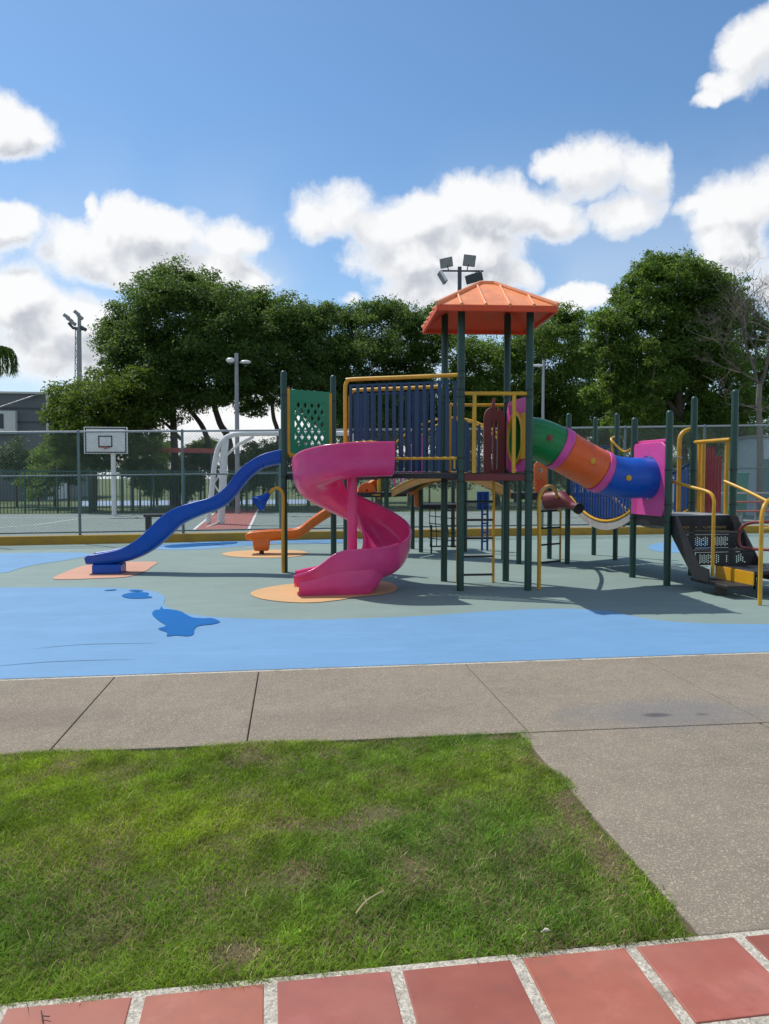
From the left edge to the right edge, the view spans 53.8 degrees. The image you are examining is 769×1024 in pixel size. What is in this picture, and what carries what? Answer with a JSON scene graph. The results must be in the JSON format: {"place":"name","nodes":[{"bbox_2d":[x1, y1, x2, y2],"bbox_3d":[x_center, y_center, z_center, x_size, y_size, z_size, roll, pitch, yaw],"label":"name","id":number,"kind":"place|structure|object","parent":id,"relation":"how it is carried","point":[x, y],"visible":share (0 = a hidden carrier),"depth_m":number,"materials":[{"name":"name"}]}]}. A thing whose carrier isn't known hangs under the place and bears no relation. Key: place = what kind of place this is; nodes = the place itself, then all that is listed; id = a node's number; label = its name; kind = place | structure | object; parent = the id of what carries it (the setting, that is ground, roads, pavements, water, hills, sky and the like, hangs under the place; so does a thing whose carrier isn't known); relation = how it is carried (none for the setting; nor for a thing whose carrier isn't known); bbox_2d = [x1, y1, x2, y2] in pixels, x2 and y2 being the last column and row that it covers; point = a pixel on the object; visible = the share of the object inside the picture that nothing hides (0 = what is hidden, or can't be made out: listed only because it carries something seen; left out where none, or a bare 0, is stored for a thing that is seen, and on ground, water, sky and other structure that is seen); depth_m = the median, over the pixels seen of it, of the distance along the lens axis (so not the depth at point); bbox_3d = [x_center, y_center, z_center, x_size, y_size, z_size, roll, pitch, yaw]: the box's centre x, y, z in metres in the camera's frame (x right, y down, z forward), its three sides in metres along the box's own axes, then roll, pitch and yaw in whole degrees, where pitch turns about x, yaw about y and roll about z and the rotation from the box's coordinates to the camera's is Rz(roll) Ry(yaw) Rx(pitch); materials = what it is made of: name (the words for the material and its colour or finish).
{"place":"outdoors","nodes":[
{"label":"outdoors","id":0,"kind":"place"},
{"bbox_2d":[0,391,88,499],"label":"warehouse","id":1,"kind":"structure","parent":0,"point":[18,410],"depth_m":56.89,"materials":[{"name":"grey metal"}]},
{"bbox_2d":[82,499,306,505],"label":"path","id":2,"kind":"structure","parent":0,"point":[303,501],"depth_m":50.98,"materials":[{"name":"grey concrete"}]},
{"bbox_2d":[1,479,689,513],"bbox_3d":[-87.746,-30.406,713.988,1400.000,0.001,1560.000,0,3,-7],"label":"ground","id":3,"kind":"structure","parent":0,"point":[402,503],"depth_m":51.60,"materials":[{"name":"green plant"}]},
{"bbox_2d":[0,345,21,499],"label":"palm tree","id":4,"kind":"object","parent":3,"relation":"on","point":[6,355],"visible":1,"depth_m":49.55,"materials":[{"name":"green plant"}]},
{"bbox_2d":[0,433,37,506],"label":"shrub","id":5,"kind":"object","parent":3,"relation":"on","point":[17,463],"visible":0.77,"depth_m":43.78,"materials":[{"name":"green plant"}]},
{"bbox_2d":[11,463,64,509],"bbox_3d":[-18.091,-1.396,40.181,3.303,2.524,2.651,2,3,41],"label":"shrub","id":6,"kind":"object","parent":3,"relation":"on","point":[38,484],"visible":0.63,"depth_m":39.73,"materials":[{"name":"green plant"}]},
{"bbox_2d":[25,442,63,506],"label":"shrub","id":7,"kind":"object","parent":3,"relation":"on","point":[39,453],"visible":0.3,"depth_m":42.01,"materials":[{"name":"green plant"}]},
{"bbox_2d":[39,454,87,509],"bbox_3d":[-16.741,-1.683,40.126,2.545,3.102,2.402,2,3,41],"label":"shrub","id":8,"kind":"object","parent":3,"relation":"on","point":[50,465],"visible":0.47,"depth_m":39.60,"materials":[{"name":"green plant"}]},
{"bbox_2d":[63,310,86,380],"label":"floodlight mast","id":9,"kind":"object","parent":3,"relation":"on","point":[71,322],"visible":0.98,"depth_m":74.15,"materials":[{"name":"grey metal"}]},
{"bbox_2d":[74,330,77,383],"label":"lattice mast","id":10,"kind":"object","parent":3,"relation":"on","point":[76,341],"visible":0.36,"depth_m":77.34,"materials":[{"name":"grey metal"}]},
{"bbox_2d":[35,361,178,510],"bbox_3d":[-14.063,-3.817,37.860,7.175,7.607,6.502,0,3,-7],"label":"tree","id":11,"kind":"object","parent":3,"relation":"on","point":[101,403],"visible":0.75,"depth_m":37.45,"materials":[{"name":"green plant"}]},
{"bbox_2d":[116,452,159,508],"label":"shrub","id":12,"kind":"object","parent":3,"relation":"on","point":[152,460],"visible":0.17,"depth_m":40.87,"materials":[{"name":"green plant"}]},
{"bbox_2d":[127,461,169,509],"bbox_3d":[-12.390,-1.425,39.940,2.586,2.602,2.615,0,3,-7],"label":"shrub","id":13,"kind":"object","parent":3,"relation":"on","point":[155,465],"visible":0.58,"depth_m":39.59,"materials":[{"name":"green plant"}]},
{"bbox_2d":[0,467,308,513],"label":"railing fence","id":14,"kind":"object","parent":3,"relation":"on","point":[122,507],"visible":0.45,"depth_m":36.23,"materials":[{"name":"grey metal"}]},
{"bbox_2d":[148,432,170,505],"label":"shrub","id":15,"kind":"object","parent":3,"relation":"on","point":[163,439],"visible":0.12,"depth_m":45.42,"materials":[{"name":"green plant"}]},
{"bbox_2d":[148,442,193,505],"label":"shrub","id":16,"kind":"object","parent":3,"relation":"on","point":[168,465],"visible":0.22,"depth_m":42.90,"materials":[{"name":"green plant"}]},
{"bbox_2d":[131,448,214,510],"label":"beam gate","id":17,"kind":"structure","parent":3,"relation":"on","point":[186,450],"depth_m":38.84,"materials":[{"name":"metal"}]},
{"bbox_2d":[79,252,269,505],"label":"tree","id":18,"kind":"object","parent":3,"relation":"on","point":[193,354],"visible":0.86,"depth_m":40.12,"materials":[{"name":"green plant"}]},
{"bbox_2d":[166,468,206,503],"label":"shrub","id":19,"kind":"object","parent":3,"relation":"on","point":[201,486],"visible":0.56,"depth_m":40.51,"materials":[{"name":"green plant"}]},
{"bbox_2d":[172,445,219,499],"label":"shrub","id":20,"kind":"object","parent":3,"relation":"on","point":[205,465],"visible":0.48,"depth_m":40.85,"materials":[{"name":"green plant"}]},
{"bbox_2d":[184,436,220,499],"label":"shrub","id":21,"kind":"object","parent":3,"relation":"on","point":[201,443],"visible":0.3,"depth_m":45.89,"materials":[{"name":"green plant"}]},
{"bbox_2d":[227,465,259,507],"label":"shrub","id":22,"kind":"object","parent":3,"relation":"on","point":[249,487],"visible":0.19,"depth_m":41.84,"materials":[{"name":"green plant"}]},
{"bbox_2d":[232,440,270,505],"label":"shrub","id":23,"kind":"object","parent":3,"relation":"on","point":[250,455],"visible":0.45,"depth_m":42.44,"materials":[{"name":"green plant"}]},
{"bbox_2d":[240,465,278,493],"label":"shrub","id":24,"kind":"object","parent":3,"relation":"on","point":[272,477],"visible":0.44,"depth_m":40.49,"materials":[{"name":"green plant"}]},
{"bbox_2d":[258,436,291,469],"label":"shrub","id":25,"kind":"object","parent":3,"relation":"on","point":[274,446],"visible":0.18,"depth_m":43.79,"materials":[{"name":"green plant"}]},
{"bbox_2d":[192,284,367,505],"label":"tree","id":26,"kind":"object","parent":3,"relation":"on","point":[295,333],"visible":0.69,"depth_m":42.55,"materials":[{"name":"green plant"}]},
{"bbox_2d":[287,436,319,505],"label":"shrub","id":27,"kind":"object","parent":3,"relation":"on","point":[290,465],"visible":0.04,"depth_m":43.90,"materials":[{"name":"green plant"}]},
{"bbox_2d":[305,396,437,500],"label":"tree","id":28,"kind":"object","parent":3,"relation":"on","point":[341,437],"visible":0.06,"depth_m":51.08,"materials":[{"name":"green plant"}]},
{"bbox_2d":[0,652,768,680],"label":"edging strip","id":29,"kind":"object","parent":3,"relation":"on","point":[258,671],"visible":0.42,"depth_m":6.40,"materials":[{"name":"white stone"}]},
{"bbox_2d":[320,293,452,505],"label":"tree","id":30,"kind":"object","parent":3,"relation":"on","point":[401,320],"visible":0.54,"depth_m":44.43,"materials":[{"name":"green plant"}]},
{"bbox_2d":[370,437,404,504],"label":"shrub","id":31,"kind":"object","parent":3,"relation":"on","point":[390,482],"visible":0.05,"depth_m":40.95,"materials":[{"name":"green plant"}]},
{"bbox_2d":[391,436,449,502],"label":"shrub","id":32,"kind":"object","parent":3,"relation":"on","point":[430,486],"visible":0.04,"depth_m":40.36,"materials":[{"name":"green plant"}]},
{"bbox_2d":[448,448,482,491],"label":"shrub","id":33,"kind":"object","parent":3,"relation":"on","point":[449,485],"visible":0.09,"depth_m":43.74,"materials":[{"name":"green plant"}]},
{"bbox_2d":[468,456,533,497],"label":"shrub","id":34,"kind":"object","parent":3,"relation":"on","point":[512,487],"visible":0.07,"depth_m":43.18,"materials":[{"name":"green plant"}]},
{"bbox_2d":[418,300,603,505],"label":"tree","id":35,"kind":"object","parent":3,"relation":"on","point":[563,325],"visible":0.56,"depth_m":44.30,"materials":[{"name":"green plant"}]},
{"bbox_2d":[449,392,594,501],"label":"tree","id":36,"kind":"object","parent":3,"relation":"on","point":[514,500],"visible":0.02,"depth_m":51.33,"materials":[{"name":"green plant"}]},
{"bbox_2d":[510,461,572,505],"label":"shrub","id":37,"kind":"object","parent":3,"relation":"on","point":[554,483],"visible":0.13,"depth_m":42.89,"materials":[{"name":"green plant"}]},
{"bbox_2d":[553,472,582,491],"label":"shrub","id":38,"kind":"object","parent":3,"relation":"on","point":[563,487],"visible":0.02,"depth_m":44.16,"materials":[{"name":"green plant"}]},
{"bbox_2d":[557,355,675,455],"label":"tree","id":39,"kind":"object","parent":3,"relation":"on","point":[598,414],"visible":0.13,"depth_m":50.62,"materials":[{"name":"green plant"}]},
{"bbox_2d":[577,244,768,511],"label":"tree","id":40,"kind":"object","parent":3,"relation":"on","point":[661,281],"visible":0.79,"depth_m":34.70,"materials":[{"name":"green plant"}]},
{"bbox_2d":[673,445,696,501],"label":"shrub","id":41,"kind":"object","parent":3,"relation":"on","point":[675,460],"visible":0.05,"depth_m":41.86,"materials":[{"name":"green plant"}]},
{"bbox_2d":[682,246,768,516],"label":"bare tree","id":42,"kind":"object","parent":3,"relation":"on","point":[758,410],"visible":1,"depth_m":31.75,"materials":[{"name":"brown plant"}]},
{"bbox_2d":[685,295,768,434],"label":"tree","id":43,"kind":"object","parent":3,"relation":"on","point":[760,361],"visible":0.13,"depth_m":50.91,"materials":[{"name":"green plant"}]},
{"bbox_2d":[0,729,700,1008],"bbox_3d":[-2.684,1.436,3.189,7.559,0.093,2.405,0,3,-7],"label":"grass","id":44,"kind":"structure","parent":0,"point":[429,764],"depth_m":3.15,"materials":[{"name":"green plant"}]},
{"bbox_2d":[355,890,382,913],"bbox_3d":[-0.064,1.431,2.798,0.029,0.034,0.151,2,3,40],"label":"twig","id":45,"kind":"object","parent":44,"relation":"on","point":[360,907],"visible":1,"depth_m":2.78,"materials":[{"name":"wood"}]},
{"bbox_2d":[0,654,768,935],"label":"pavement","id":46,"kind":"structure","parent":0,"point":[663,762],"depth_m":4.91,"materials":[{"name":"concrete"}]},
{"bbox_2d":[0,533,768,678],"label":"playground floor","id":47,"kind":"structure","parent":0,"point":[214,582],"depth_m":11.53,"materials":[{"name":"green rubber"}]},
{"bbox_2d":[0,552,90,572],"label":"blue floor","id":48,"kind":"structure","parent":47,"relation":"on","point":[9,562],"depth_m":15.07,"materials":[{"name":"rubber"}]},
{"bbox_2d":[53,561,156,578],"bbox_3d":[-4.800,1.003,13.233,1.335,0.001,2.498,0,3,-7],"label":"slide pad","id":49,"kind":"object","parent":47,"relation":"on","point":[85,571],"visible":0.82,"depth_m":12.81,"materials":[{"name":"rubber"}]},
{"bbox_2d":[156,539,358,549],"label":"blue floor","id":50,"kind":"structure","parent":47,"relation":"on","point":[239,543],"depth_m":18.52,"materials":[{"name":"rubber"}]},
{"bbox_2d":[165,542,237,546],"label":"wet floor","id":51,"kind":"structure","parent":50,"relation":"on","point":[195,544],"depth_m":18.17,"materials":[{"name":"blue rubber"}]},
{"bbox_2d":[222,550,306,557],"bbox_3d":[-2.527,0.877,16.028,1.792,0.001,1.717,0,3,-7],"label":"slide pad","id":52,"kind":"object","parent":47,"relation":"on","point":[266,554],"visible":0.9,"depth_m":16.03,"materials":[{"name":"orange rubber"}]},
{"bbox_2d":[252,486,284,572],"bbox_3d":[-1.947,0.309,12.718,0.552,1.481,0.277,0,3,-7],"label":"speaking trumpet","id":53,"kind":"object","parent":47,"relation":"on","point":[260,502],"visible":1,"depth_m":12.78,"materials":[{"name":"yellow paint"}]},
{"bbox_2d":[250,581,397,602],"bbox_3d":[-0.795,1.109,10.872,2.352,0.001,1.678,-2,3,-39],"label":"slide pad","id":54,"kind":"object","parent":47,"relation":"on","point":[286,593],"visible":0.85,"depth_m":10.39,"materials":[{"name":"orange rubber"}]},
{"bbox_2d":[0,587,768,678],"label":"blue path","id":55,"kind":"structure","parent":47,"relation":"on","point":[93,620],"depth_m":7.56,"materials":[{"name":"rubber"}]},
{"bbox_2d":[0,643,120,665],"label":"floor seams","id":56,"kind":"object","parent":55,"relation":"on","point":[74,660],"visible":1,"depth_m":6.68,"materials":[{"name":"rubber"}]},
{"bbox_2d":[122,592,150,597],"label":"wet floor","id":57,"kind":"structure","parent":55,"relation":"on","point":[137,595],"depth_m":10.29,"materials":[{"name":"blue rubber"}]},
{"bbox_2d":[152,606,219,635],"bbox_3d":[-2.257,1.209,8.605,0.672,0.001,1.964,-1,3,-21],"label":"floor marking","id":58,"kind":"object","parent":55,"relation":"on","point":[176,622],"depth_m":8.43,"materials":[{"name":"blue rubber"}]},
{"bbox_2d":[0,525,768,545],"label":"wall","id":59,"kind":"structure","parent":47,"relation":"on","point":[111,538],"depth_m":19.25,"materials":[{"name":"paint"}]},
{"bbox_2d":[0,424,768,534],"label":"chain link fence","id":60,"kind":"object","parent":59,"relation":"on","point":[182,474],"visible":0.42,"depth_m":19.04,"materials":[{"name":"grey metal"}]},
{"bbox_2d":[84,281,768,604],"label":"play structure","id":61,"kind":"object","parent":47,"relation":"on","point":[615,485],"visible":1,"depth_m":11.36,"materials":[{"name":"green paint"}]},
{"bbox_2d":[648,540,707,552],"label":"blue floor","id":62,"kind":"structure","parent":47,"relation":"on","point":[659,547],"depth_m":17.46,"materials":[{"name":"rubber"}]},
{"bbox_2d":[0,510,768,535],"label":"court floor","id":63,"kind":"structure","parent":0,"point":[271,521],"depth_m":27.76,"materials":[{"name":"concrete"}]},
{"bbox_2d":[84,427,127,515],"bbox_3d":[-11.683,-1.682,31.855,1.527,3.762,0.964,-2,3,-39],"label":"basketball hoop","id":64,"kind":"object","parent":63,"relation":"on","point":[116,445],"visible":0.87,"depth_m":31.79,"materials":[{"name":"white paint"}]},
{"bbox_2d":[143,514,163,529],"bbox_3d":[-5.757,0.409,19.381,0.710,0.712,0.400,0,3,-7],"label":"bench","id":65,"kind":"object","parent":63,"relation":"on","point":[148,521],"visible":0.32,"depth_m":19.17,"materials":[{"name":"grey metal"}]},
{"bbox_2d":[0,509,410,529],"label":"court markings","id":66,"kind":"object","parent":63,"relation":"on","point":[249,527],"visible":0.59,"depth_m":31.11,"materials":[{"name":"white paint"}]},
{"bbox_2d":[195,509,256,529],"bbox_3d":[-6.270,0.210,31.553,2.027,0.001,16.286,0,3,-10],"label":"court key","id":67,"kind":"object","parent":63,"relation":"on","point":[242,523],"visible":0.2,"depth_m":28.33,"materials":[{"name":"red paint"}]},
{"bbox_2d":[226,353,250,513],"bbox_3d":[-6.588,-3.531,34.355,1.126,7.272,0.522,0,3,-7],"label":"street lamp","id":68,"kind":"object","parent":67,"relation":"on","point":[230,361],"visible":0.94,"depth_m":34.26,"materials":[{"name":"grey metal"}]},
{"bbox_2d":[206,431,353,526],"bbox_3d":[-3.972,-1.215,26.988,5.506,3.383,2.002,-1,3,-28],"label":"goal frame","id":69,"kind":"object","parent":63,"relation":"on","point":[221,511],"visible":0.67,"depth_m":26.80,"materials":[{"name":"white paint"}]},
{"bbox_2d":[437,254,482,470],"bbox_3d":[2.469,-3.937,24.848,1.501,8.896,0.312,0,3,0],"label":"floodlight pole","id":70,"kind":"object","parent":63,"relation":"on","point":[468,261],"visible":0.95,"depth_m":24.63,"materials":[{"name":"grey metal"}]},
{"bbox_2d":[533,360,547,471],"bbox_3d":[6.524,-3.081,31.909,0.674,6.591,0.220,0,3,-7],"label":"street lamp","id":71,"kind":"object","parent":63,"relation":"on","point":[542,365],"visible":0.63,"depth_m":31.74,"materials":[{"name":"metal"}]},
{"bbox_2d":[593,316,627,456],"bbox_3d":[10.059,-4.295,33.838,1.955,8.895,1.747,0,3,-7],"label":"climbing plant","id":72,"kind":"object","parent":63,"relation":"on","point":[607,351],"visible":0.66,"depth_m":33.51,"materials":[{"name":"green plant"}]},
{"bbox_2d":[637,337,668,440],"bbox_3d":[11.609,-3.743,32.893,1.303,7.867,2.010,1,3,14],"label":"climbing plant","id":73,"kind":"object","parent":63,"relation":"on","point":[653,406],"visible":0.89,"depth_m":32.62,"materials":[{"name":"green plant"}]},
{"bbox_2d":[711,435,768,515],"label":"hut","id":74,"kind":"object","parent":63,"relation":"on","point":[748,455],"visible":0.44,"depth_m":32.76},
{"bbox_2d":[763,459,768,505],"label":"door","id":75,"kind":"structure","parent":74,"relation":"in","point":[767,460],"depth_m":32.13,"materials":[{"name":"grey metal"}]},
{"bbox_2d":[721,492,768,521],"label":"bleacher","id":76,"kind":"object","parent":63,"relation":"on","point":[755,510],"visible":0.44,"depth_m":28.23,"materials":[{"name":"red paint"}]},
{"bbox_2d":[0,0,768,478],"label":"sky","id":77,"kind":"structure","parent":0,"point":[338,150],"materials":[{"name":"blue"}]},
{"bbox_2d":[0,929,768,1023],"bbox_3d":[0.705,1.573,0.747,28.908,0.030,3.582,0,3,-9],"label":"tiled path","id":78,"kind":"structure","parent":0,"point":[714,980],"depth_m":2.33,"materials":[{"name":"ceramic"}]},
{"bbox_2d":[728,473,749,517],"bbox_3d":[14.068,-0.649,30.241,0.641,1.843,0.660,0,3,-7],"label":"chain-link fence","id":79,"kind":"object","parent":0,"point":[743,479],"visible":0.32,"depth_m":29.97,"materials":[{"name":"teal metal"}]}
]}

